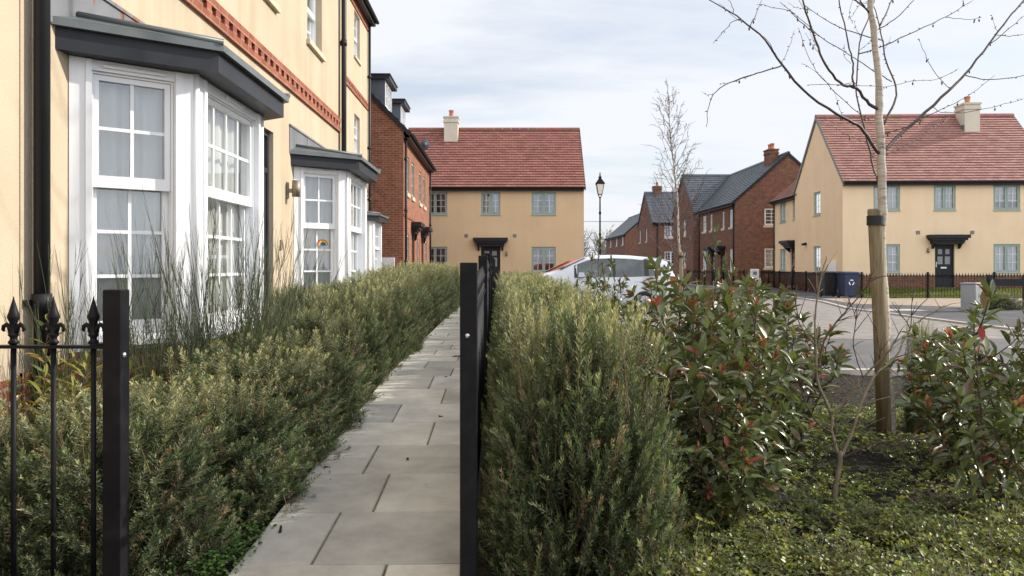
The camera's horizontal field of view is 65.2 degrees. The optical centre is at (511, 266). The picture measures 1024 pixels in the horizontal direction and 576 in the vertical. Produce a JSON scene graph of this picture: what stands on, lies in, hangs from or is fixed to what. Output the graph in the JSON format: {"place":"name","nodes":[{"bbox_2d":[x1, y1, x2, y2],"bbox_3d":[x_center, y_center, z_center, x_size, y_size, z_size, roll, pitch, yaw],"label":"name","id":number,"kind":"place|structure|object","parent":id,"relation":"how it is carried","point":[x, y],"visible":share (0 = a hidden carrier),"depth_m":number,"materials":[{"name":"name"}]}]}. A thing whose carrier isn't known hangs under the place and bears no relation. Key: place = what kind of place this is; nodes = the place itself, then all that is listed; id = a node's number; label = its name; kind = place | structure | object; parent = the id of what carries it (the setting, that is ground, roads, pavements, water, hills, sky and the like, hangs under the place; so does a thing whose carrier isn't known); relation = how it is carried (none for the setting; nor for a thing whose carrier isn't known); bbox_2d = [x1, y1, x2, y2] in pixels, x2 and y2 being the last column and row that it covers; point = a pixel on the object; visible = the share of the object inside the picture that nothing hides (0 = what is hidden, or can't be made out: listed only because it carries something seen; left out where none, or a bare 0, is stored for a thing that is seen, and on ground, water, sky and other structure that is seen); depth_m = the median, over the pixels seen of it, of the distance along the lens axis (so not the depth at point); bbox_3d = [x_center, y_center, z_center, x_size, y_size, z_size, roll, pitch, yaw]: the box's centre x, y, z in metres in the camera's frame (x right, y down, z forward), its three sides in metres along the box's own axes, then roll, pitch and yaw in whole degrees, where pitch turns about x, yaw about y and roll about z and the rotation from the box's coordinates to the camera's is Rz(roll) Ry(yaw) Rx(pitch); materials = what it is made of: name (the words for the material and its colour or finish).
{"place":"outdoors","nodes":[
{"label":"outdoors","id":0,"kind":"place"},
{"bbox_2d":[228,307,459,575],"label":"path","id":1,"kind":"structure","parent":0,"point":[409,525],"depth_m":4.01,"materials":[{"name":"grey concrete"}]},
{"bbox_2d":[8,289,1023,575],"bbox_3d":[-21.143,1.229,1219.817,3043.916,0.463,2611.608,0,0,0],"label":"ground","id":2,"kind":"structure","parent":0,"point":[866,457],"depth_m":4.52,"materials":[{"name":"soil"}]},
{"bbox_2d":[0,0,21,430],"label":"cream house","id":3,"kind":"structure","parent":2,"relation":"on","point":[9,147],"depth_m":4.25,"materials":[{"name":"beige paint"}]},
{"bbox_2d":[0,400,100,574],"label":"rosemary bush","id":4,"kind":"object","parent":2,"relation":"on","point":[27,448],"visible":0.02,"depth_m":3.28,"materials":[{"name":"green plant"}]},
{"bbox_2d":[0,314,102,445],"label":"leafy plant","id":5,"kind":"object","parent":2,"relation":"on","point":[46,387],"visible":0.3,"depth_m":3.75,"materials":[{"name":"green plant"}]},
{"bbox_2d":[0,289,128,575],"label":"railing panel","id":6,"kind":"object","parent":2,"relation":"on","point":[114,326],"visible":1,"depth_m":2.72,"materials":[{"name":"black paint"}]},
{"bbox_2d":[0,240,169,419],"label":"broom bush","id":7,"kind":"object","parent":2,"relation":"on","point":[68,351],"visible":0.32,"depth_m":4.32,"materials":[{"name":"green plant"}]},
{"bbox_2d":[18,385,153,446],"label":"rosemary bush","id":8,"kind":"object","parent":2,"relation":"on","point":[29,411],"depth_m":3.76,"materials":[{"name":"green plant"}]},
{"bbox_2d":[34,351,162,434],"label":"leafy plant","id":9,"kind":"object","parent":2,"relation":"on","point":[73,379],"visible":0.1,"depth_m":3.88,"materials":[{"name":"green plant"}]},
{"bbox_2d":[0,376,244,575],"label":"rosemary bush","id":10,"kind":"object","parent":2,"relation":"on","point":[156,462],"visible":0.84,"depth_m":3.09,"materials":[{"name":"green plant"}]},
{"bbox_2d":[75,235,239,395],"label":"broom bush","id":11,"kind":"object","parent":2,"relation":"on","point":[158,370],"visible":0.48,"depth_m":4.74,"materials":[{"name":"green plant"}]},
{"bbox_2d":[19,0,380,429],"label":"cream house","id":12,"kind":"structure","parent":2,"relation":"on","point":[174,109],"depth_m":5.30,"materials":[{"name":"beige paint"}]},
{"bbox_2d":[51,0,290,398],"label":"bay window","id":13,"kind":"structure","parent":12,"relation":"in","point":[190,117],"depth_m":5.24,"materials":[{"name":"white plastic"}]},
{"bbox_2d":[264,130,268,307],"bbox_3d":[-2.838,-0.325,8.802,0.070,2.450,0.900,0,0,-1],"label":"door","id":14,"kind":"structure","parent":12,"relation":"in","point":[266,134],"depth_m":9.20,"materials":[{"name":"paint"}]},
{"bbox_2d":[306,0,325,61],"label":"sash window","id":15,"kind":"structure","parent":12,"relation":"in","point":[311,11],"depth_m":11.75,"materials":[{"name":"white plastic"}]},
{"bbox_2d":[289,124,380,302],"bbox_3d":[-2.425,-0.128,11.375,0.872,3.295,2.850,0,0,-1],"label":"bay window","id":16,"kind":"structure","parent":12,"relation":"in","point":[332,199],"depth_m":10.57,"materials":[{"name":"white plastic"}]},
{"bbox_2d":[113,186,296,390],"bbox_3d":[-1.894,0.300,5.085,1.054,1.634,0.885,0,0,-38],"label":"broom bush","id":17,"kind":"object","parent":2,"relation":"on","point":[208,323],"visible":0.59,"depth_m":5.03,"materials":[{"name":"green plant"}]},
{"bbox_2d":[97,362,320,541],"bbox_3d":[-1.546,0.906,3.945,1.166,0.872,1.194,0,0,-19],"label":"rosemary bush","id":18,"kind":"object","parent":2,"relation":"on","point":[256,455],"visible":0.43,"depth_m":3.81,"materials":[{"name":"green plant"}]},
{"bbox_2d":[174,208,318,356],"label":"broom bush","id":19,"kind":"object","parent":2,"relation":"on","point":[264,304],"visible":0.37,"depth_m":5.55,"materials":[{"name":"green plant"}]},
{"bbox_2d":[162,336,350,478],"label":"rosemary bush","id":20,"kind":"object","parent":2,"relation":"on","point":[315,419],"visible":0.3,"depth_m":4.62,"materials":[{"name":"green plant"}]},
{"bbox_2d":[222,217,347,345],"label":"broom bush","id":21,"kind":"object","parent":2,"relation":"on","point":[278,266],"visible":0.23,"depth_m":6.18,"materials":[{"name":"green plant"}]},
{"bbox_2d":[216,320,371,439],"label":"rosemary bush","id":22,"kind":"object","parent":2,"relation":"on","point":[345,375],"visible":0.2,"depth_m":5.39,"materials":[{"name":"green plant"}]},
{"bbox_2d":[264,279,334,318],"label":"rosemary bush","id":23,"kind":"object","parent":2,"relation":"on","point":[301,289],"visible":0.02,"depth_m":8.23,"materials":[{"name":"green plant"}]},
{"bbox_2d":[261,301,380,407],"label":"rosemary bush","id":24,"kind":"object","parent":2,"relation":"on","point":[355,349],"visible":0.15,"depth_m":6.18,"materials":[{"name":"green plant"}]},
{"bbox_2d":[297,285,392,387],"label":"rosemary bush","id":25,"kind":"object","parent":2,"relation":"on","point":[377,349],"visible":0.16,"depth_m":6.99,"materials":[{"name":"green plant"}]},
{"bbox_2d":[309,278,403,373],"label":"rosemary bush","id":26,"kind":"object","parent":2,"relation":"on","point":[383,308],"visible":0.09,"depth_m":7.86,"materials":[{"name":"green plant"}]},
{"bbox_2d":[347,0,388,275],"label":"cream house","id":27,"kind":"structure","parent":2,"relation":"on","point":[362,19],"depth_m":23.38,"materials":[{"name":"beige paint"}]},
{"bbox_2d":[367,211,388,275],"bbox_3d":[-4.075,-0.128,22.898,0.872,3.295,2.850,0,0,-1],"label":"bay window","id":28,"kind":"structure","parent":27,"relation":"in","point":[375,220],"depth_m":22.17,"materials":[{"name":"white plastic"}]},
{"bbox_2d":[332,271,413,362],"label":"rosemary bush","id":29,"kind":"object","parent":2,"relation":"on","point":[403,320],"visible":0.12,"depth_m":8.72,"materials":[{"name":"green plant"}]},
{"bbox_2d":[346,275,425,353],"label":"rosemary bush","id":30,"kind":"object","parent":2,"relation":"on","point":[404,299],"visible":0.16,"depth_m":9.50,"materials":[{"name":"green plant"}]},
{"bbox_2d":[351,267,428,343],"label":"rosemary bush","id":31,"kind":"object","parent":2,"relation":"on","point":[379,274],"visible":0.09,"depth_m":10.42,"materials":[{"name":"green plant"}]},
{"bbox_2d":[356,265,430,338],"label":"rosemary bush","id":32,"kind":"object","parent":2,"relation":"on","point":[419,297],"visible":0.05,"depth_m":11.32,"materials":[{"name":"green plant"}]},
{"bbox_2d":[371,73,436,271],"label":"brick house","id":33,"kind":"structure","parent":2,"relation":"on","point":[401,189],"depth_m":26.46,"materials":[{"name":"brick"}]},
{"bbox_2d":[377,264,434,335],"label":"rosemary bush","id":34,"kind":"object","parent":2,"relation":"on","point":[427,300],"visible":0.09,"depth_m":12.09,"materials":[{"name":"green plant"}]},
{"bbox_2d":[381,260,435,329],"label":"rosemary bush","id":35,"kind":"object","parent":2,"relation":"on","point":[405,267],"visible":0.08,"depth_m":12.89,"materials":[{"name":"green plant"}]},
{"bbox_2d":[386,259,443,326],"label":"rosemary bush","id":36,"kind":"object","parent":2,"relation":"on","point":[436,308],"visible":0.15,"depth_m":13.70,"materials":[{"name":"green plant"}]},
{"bbox_2d":[393,265,450,323],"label":"rosemary bush","id":37,"kind":"object","parent":2,"relation":"on","point":[436,280],"visible":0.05,"depth_m":14.62,"materials":[{"name":"green plant"}]},
{"bbox_2d":[403,262,451,319],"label":"rosemary bush","id":38,"kind":"object","parent":2,"relation":"on","point":[442,289],"visible":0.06,"depth_m":15.43,"materials":[{"name":"green plant"}]},
{"bbox_2d":[428,264,457,313],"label":"rosemary bush","id":39,"kind":"object","parent":2,"relation":"on","point":[453,296],"visible":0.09,"depth_m":17.07,"materials":[{"name":"green plant"}]},
{"bbox_2d":[460,263,485,575],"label":"gate post","id":40,"kind":"object","parent":2,"relation":"on","point":[472,287],"visible":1,"depth_m":2.90,"materials":[{"name":"black metal"}]},
{"bbox_2d":[478,256,489,425],"bbox_3d":[-0.227,0.682,6.946,0.063,1.520,2.700,0,0,-1],"label":"railing panel","id":41,"kind":"object","parent":2,"relation":"on","point":[483,260],"visible":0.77,"depth_m":5.60,"materials":[{"name":"black paint"}]},
{"bbox_2d":[408,110,585,288],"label":"rendered house","id":42,"kind":"structure","parent":2,"relation":"on","point":[509,198],"depth_m":39.54,"materials":[{"name":"beige paint"}]},
{"bbox_2d":[431,247,446,264],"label":"window","id":43,"kind":"structure","parent":42,"relation":"in","point":[442,251],"depth_m":39.66,"materials":[{"name":"green paint"}]},
{"bbox_2d":[431,192,447,214],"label":"window","id":44,"kind":"structure","parent":42,"relation":"in","point":[442,196],"depth_m":39.55,"materials":[{"name":"green paint"}]},
{"bbox_2d":[481,246,499,288],"bbox_3d":[-1.055,0.080,39.495,0.990,2.160,0.310,0,0,0],"label":"door","id":45,"kind":"structure","parent":42,"relation":"in","point":[494,250],"depth_m":39.60,"materials":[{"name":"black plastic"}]},
{"bbox_2d":[481,192,500,214],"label":"window","id":46,"kind":"structure","parent":42,"relation":"in","point":[484,195],"depth_m":39.55,"materials":[{"name":"glass"}]},
{"bbox_2d":[531,192,555,214],"bbox_3d":[1.565,-3.105,39.589,1.230,1.150,0.259,0,0,0],"label":"window","id":47,"kind":"structure","parent":42,"relation":"in","point":[551,196],"depth_m":39.55,"materials":[{"name":"green paint"}]},
{"bbox_2d":[532,247,555,272],"bbox_3d":[1.565,-0.335,39.589,1.230,1.290,0.258,0,0,0],"label":"window","id":48,"kind":"structure","parent":42,"relation":"in","point":[551,251],"depth_m":39.56,"materials":[{"name":"green paint"}]},
{"bbox_2d":[488,278,587,363],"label":"rosemary bush","id":49,"kind":"object","parent":2,"relation":"on","point":[533,289],"depth_m":7.83,"materials":[{"name":"green plant"}]},
{"bbox_2d":[487,280,594,397],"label":"rosemary bush","id":50,"kind":"object","parent":2,"relation":"on","point":[499,329],"visible":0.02,"depth_m":6.51,"materials":[{"name":"green plant"}]},
{"bbox_2d":[487,282,609,410],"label":"rosemary bush","id":51,"kind":"object","parent":2,"relation":"on","point":[536,299],"visible":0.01,"depth_m":5.86,"materials":[{"name":"green plant"}]},
{"bbox_2d":[480,294,619,483],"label":"rosemary bush","id":52,"kind":"object","parent":2,"relation":"on","point":[503,359],"visible":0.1,"depth_m":4.50,"materials":[{"name":"green plant"}]},
{"bbox_2d":[495,283,617,407],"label":"rosemary bush","id":53,"kind":"object","parent":2,"relation":"on","point":[555,299],"visible":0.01,"depth_m":5.16,"materials":[{"name":"green plant"}]},
{"bbox_2d":[487,289,667,538],"bbox_3d":[0.309,0.787,3.941,0.891,1.358,1.097,0,0,-1],"label":"rosemary bush","id":54,"kind":"object","parent":2,"relation":"on","point":[596,309],"visible":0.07,"depth_m":3.82,"materials":[{"name":"green plant"}]},
{"bbox_2d":[478,291,692,575],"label":"rosemary bush","id":55,"kind":"object","parent":2,"relation":"on","point":[605,451],"visible":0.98,"depth_m":3.01,"materials":[{"name":"green plant"}]},
{"bbox_2d":[164,342,1023,575],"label":"ground cover","id":56,"kind":"object","parent":2,"relation":"on","point":[1010,537],"visible":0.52,"depth_m":3.44,"materials":[{"name":"green plant"}]},
{"bbox_2d":[566,272,636,325],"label":"shrub","id":57,"kind":"object","parent":2,"relation":"on","point":[629,302],"visible":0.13,"depth_m":8.76,"materials":[{"name":"green plant"}]},
{"bbox_2d":[574,237,629,319],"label":"photinia shrub","id":58,"kind":"object","parent":2,"relation":"on","point":[622,285],"visible":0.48,"depth_m":7.92,"materials":[{"name":"green plant"}]},
{"bbox_2d":[604,213,639,255],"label":"brick house","id":59,"kind":"structure","parent":2,"relation":"on","point":[622,239],"depth_m":101.67,"materials":[{"name":"brick"}]},
{"bbox_2d":[637,182,677,267],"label":"brick house","id":60,"kind":"structure","parent":2,"relation":"on","point":[646,245],"depth_m":73.96,"materials":[{"name":"brick"}]},
{"bbox_2d":[619,263,699,406],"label":"photinia shrub","id":61,"kind":"object","parent":2,"relation":"on","point":[631,292],"visible":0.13,"depth_m":6.37,"materials":[{"name":"green plant"}]},
{"bbox_2d":[631,80,714,275],"bbox_3d":[4.648,-2.069,23.595,2.255,6.931,2.997,0,0,0],"label":"birch tree","id":62,"kind":"object","parent":2,"relation":"on","point":[677,230],"visible":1,"depth_m":23.45,"materials":[{"name":"grey plant"}]},
{"bbox_2d":[618,253,772,462],"bbox_3d":[1.111,0.566,4.888,1.230,1.290,0.917,0,0,-14],"label":"photinia shrub","id":63,"kind":"object","parent":2,"relation":"on","point":[657,304],"visible":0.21,"depth_m":4.85,"materials":[{"name":"green plant"}]},
{"bbox_2d":[614,281,811,517],"bbox_3d":[0.854,0.653,3.791,0.792,1.157,0.957,0,0,-41],"label":"photinia shrub","id":64,"kind":"object","parent":2,"relation":"on","point":[744,389],"visible":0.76,"depth_m":3.75,"materials":[{"name":"green plant"}]},
{"bbox_2d":[645,279,786,422],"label":"photinia shrub","id":65,"kind":"object","parent":2,"relation":"on","point":[688,326],"visible":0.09,"depth_m":5.68,"materials":[{"name":"green plant"}]},
{"bbox_2d":[684,223,753,431],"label":"photinia shrub","id":66,"kind":"object","parent":2,"relation":"on","point":[717,272],"visible":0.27,"depth_m":5.06,"materials":[{"name":"green plant"}]},
{"bbox_2d":[672,174,772,283],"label":"brick house","id":67,"kind":"structure","parent":2,"relation":"on","point":[712,183],"depth_m":60.34,"materials":[{"name":"brick"}]},
{"bbox_2d":[669,397,820,542],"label":"photinia shrub","id":68,"kind":"object","parent":2,"relation":"on","point":[772,469],"visible":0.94,"depth_m":3.45,"materials":[{"name":"green plant"}]},
{"bbox_2d":[668,271,825,484],"bbox_3d":[1.273,0.632,4.416,0.814,1.217,0.701,0,0,14],"label":"photinia shrub","id":69,"kind":"object","parent":2,"relation":"on","point":[754,315],"visible":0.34,"depth_m":4.30,"materials":[{"name":"green plant"}]},
{"bbox_2d":[695,143,800,286],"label":"brick house","id":70,"kind":"structure","parent":2,"relation":"on","point":[741,199],"depth_m":49.31,"materials":[{"name":"brick"}]},
{"bbox_2d":[695,289,857,457],"bbox_3d":[1.739,0.715,5.069,1.052,1.130,0.871,0,0,-17],"label":"photinia shrub","id":71,"kind":"object","parent":2,"relation":"on","point":[839,354],"visible":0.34,"depth_m":5.07,"materials":[{"name":"green plant"}]},
{"bbox_2d":[729,283,833,431],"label":"photinia shrub","id":72,"kind":"object","parent":2,"relation":"on","point":[780,291],"visible":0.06,"depth_m":6.23,"materials":[{"name":"green plant"}]},
{"bbox_2d":[677,283,1023,331],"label":"kerb","id":73,"kind":"structure","parent":2,"relation":"on","point":[936,319],"depth_m":20.15,"materials":[{"name":"concrete"}]},
{"bbox_2d":[701,0,1023,434],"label":"birch tree","id":74,"kind":"object","parent":2,"relation":"on","point":[880,149],"visible":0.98,"depth_m":6.18,"materials":[{"name":"beige plant"}]},
{"bbox_2d":[778,250,960,509],"bbox_3d":[1.884,0.587,4.069,1.136,1.348,0.555,0,0,-23],"label":"bare shrub","id":75,"kind":"object","parent":2,"relation":"on","point":[840,457],"visible":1,"depth_m":4.13,"materials":[{"name":"brown plant"}]},
{"bbox_2d":[866,209,891,438],"bbox_3d":[2.764,0.588,6.068,0.258,2.041,0.179,0,0,-36],"label":"tree stake","id":76,"kind":"object","parent":2,"relation":"on","point":[875,221],"visible":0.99,"depth_m":6.00,"materials":[{"name":"wood"}]},
{"bbox_2d":[768,96,1023,294],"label":"rendered house","id":77,"kind":"structure","parent":2,"relation":"on","point":[955,193],"depth_m":36.16,"materials":[{"name":"beige paint"}]},
{"bbox_2d":[874,185,900,210],"bbox_3d":[16.835,-3.080,36.001,1.210,1.180,0.220,0,0,2],"label":"window","id":78,"kind":"structure","parent":77,"relation":"in","point":[889,187],"depth_m":35.99,"materials":[{"name":"glass"}]},
{"bbox_2d":[886,244,900,273],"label":"window","id":79,"kind":"structure","parent":77,"relation":"in","point":[888,246],"depth_m":35.98,"materials":[{"name":"green paint"}]},
{"bbox_2d":[935,244,953,288],"bbox_3d":[19.386,0.025,35.837,0.900,2.070,0.310,0,0,2],"label":"door","id":80,"kind":"structure","parent":77,"relation":"in","point":[944,253],"depth_m":35.94,"materials":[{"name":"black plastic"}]},
{"bbox_2d":[933,185,956,210],"bbox_3d":[19.388,-3.080,35.912,1.000,1.180,0.220,0,0,2],"label":"window","id":81,"kind":"structure","parent":77,"relation":"in","point":[945,201],"depth_m":35.91,"materials":[{"name":"green paint"}]},
{"bbox_2d":[993,185,1020,210],"bbox_3d":[22.111,-3.080,35.817,1.210,1.180,0.220,0,0,2],"label":"window","id":82,"kind":"structure","parent":77,"relation":"in","point":[1005,189],"depth_m":35.80,"materials":[{"name":"green paint"}]},
{"bbox_2d":[993,244,1020,273],"bbox_3d":[22.111,-0.350,35.817,1.210,1.320,0.220,0,0,2],"label":"window","id":83,"kind":"structure","parent":77,"relation":"in","point":[995,246],"depth_m":35.81,"materials":[{"name":"green paint"}]},
{"bbox_2d":[798,368,1019,375],"bbox_3d":[30.099,1.343,19.472,57.087,0.155,19.354,0,0,0],"label":"kerb edging","id":84,"kind":"object","parent":2,"relation":"on","point":[851,371],"visible":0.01,"depth_m":9.84,"materials":[{"name":"concrete"}]},
{"bbox_2d":[900,316,937,438],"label":"shrub","id":85,"kind":"object","parent":2,"relation":"on","point":[910,425],"visible":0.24,"depth_m":6.14,"materials":[{"name":"green plant"}]},
{"bbox_2d":[837,287,1021,297],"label":"lawn","id":86,"kind":"structure","parent":2,"relation":"on","point":[934,292],"depth_m":34.14,"materials":[{"name":"green plant"}]},
{"bbox_2d":[878,324,1022,470],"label":"photinia shrub","id":87,"kind":"object","parent":2,"relation":"on","point":[929,391],"visible":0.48,"depth_m":4.97,"materials":[{"name":"green plant"}]},
{"bbox_2d":[891,277,1023,524],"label":"photinia shrub","id":88,"kind":"object","parent":2,"relation":"on","point":[1008,422],"visible":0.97,"depth_m":3.98,"materials":[{"name":"green plant"}]},
{"bbox_2d":[893,323,1023,452],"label":"photinia shrub","id":89,"kind":"object","parent":2,"relation":"on","point":[905,360],"visible":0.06,"depth_m":5.57,"materials":[{"name":"green plant"}]},
{"bbox_2d":[970,317,1023,495],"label":"photinia shrub","id":90,"kind":"object","parent":2,"relation":"on","point":[993,367],"visible":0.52,"depth_m":4.38,"materials":[{"name":"green plant"}]},
{"bbox_2d":[982,292,1023,309],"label":"rosemary bush","id":91,"kind":"object","parent":2,"relation":"on","point":[1005,304],"visible":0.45,"depth_m":23.06,"materials":[{"name":"green plant"}]},
{"bbox_2d":[986,275,1023,306],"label":"board fence","id":92,"kind":"object","parent":2,"relation":"on","point":[1008,282],"visible":0.67,"depth_m":23.88,"materials":[{"name":"black wood"}]},
{"bbox_2d":[369,0,1023,256],"label":"sky","id":93,"kind":"structure","parent":0,"point":[597,67],"materials":[{"name":"white"}]},
{"bbox_2d":[683,284,792,298],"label":"road","id":94,"kind":"structure","parent":0,"point":[708,288],"depth_m":41.17,"materials":[{"name":"grey asphalt"}]},
{"bbox_2d":[595,173,604,253],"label":"street lamp","id":95,"kind":"object","parent":94,"relation":"on","point":[600,183],"visible":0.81,"depth_m":44.94,"materials":[{"name":"black metal"}]},
{"bbox_2d":[609,299,1023,338],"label":"paved road","id":96,"kind":"structure","parent":0,"point":[827,315],"depth_m":17.96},
{"bbox_2d":[542,255,677,313],"bbox_3d":[2.300,0.475,22.194,4.340,1.600,1.916,0,0,0],"label":"parked car","id":97,"kind":"object","parent":96,"relation":"on","point":[634,269],"visible":0.37,"depth_m":21.47,"materials":[{"name":"white paint"}]},
{"bbox_2d":[634,339,1023,367],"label":"road","id":98,"kind":"structure","parent":0,"point":[864,348],"depth_m":12.36,"materials":[{"name":"grey asphalt"}]},
{"bbox_2d":[677,282,1023,328],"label":"pavement","id":99,"kind":"structure","parent":0,"point":[1009,318],"depth_m":22.16,"materials":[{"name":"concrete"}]},
{"bbox_2d":[819,271,837,296],"bbox_3d":[12.951,0.714,32.709,0.600,1.048,0.818,0,0,6],"label":"wheelie bin","id":100,"kind":"object","parent":99,"relation":"on","point":[829,283],"visible":0.82,"depth_m":32.41,"materials":[{"name":"black plastic"}]},
{"bbox_2d":[836,271,859,297],"bbox_3d":[13.319,0.714,31.759,0.600,1.048,0.818,0,0,-4],"label":"wheelie bin","id":101,"kind":"object","parent":99,"relation":"on","point":[846,280],"visible":0.97,"depth_m":31.47,"materials":[{"name":"blue plastic"}]},
{"bbox_2d":[926,272,992,297],"bbox_3d":[17.728,0.885,31.651,2.577,1.350,0.070,0,0,2],"label":"railing panel","id":102,"kind":"object","parent":99,"relation":"on","point":[927,286],"visible":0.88,"depth_m":31.66,"materials":[{"name":"black paint"}]},
{"bbox_2d":[960,282,981,310],"bbox_3d":[12.751,0.842,22.199,0.500,0.800,0.422,0,0,-38],"label":"utility cabinet","id":103,"kind":"object","parent":99,"relation":"on","point":[971,292],"visible":0.69,"depth_m":22.05,"materials":[{"name":"metal"}]},
{"bbox_2d":[821,298,1021,306],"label":"paved drive","id":104,"kind":"structure","parent":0,"point":[927,302],"depth_m":28.41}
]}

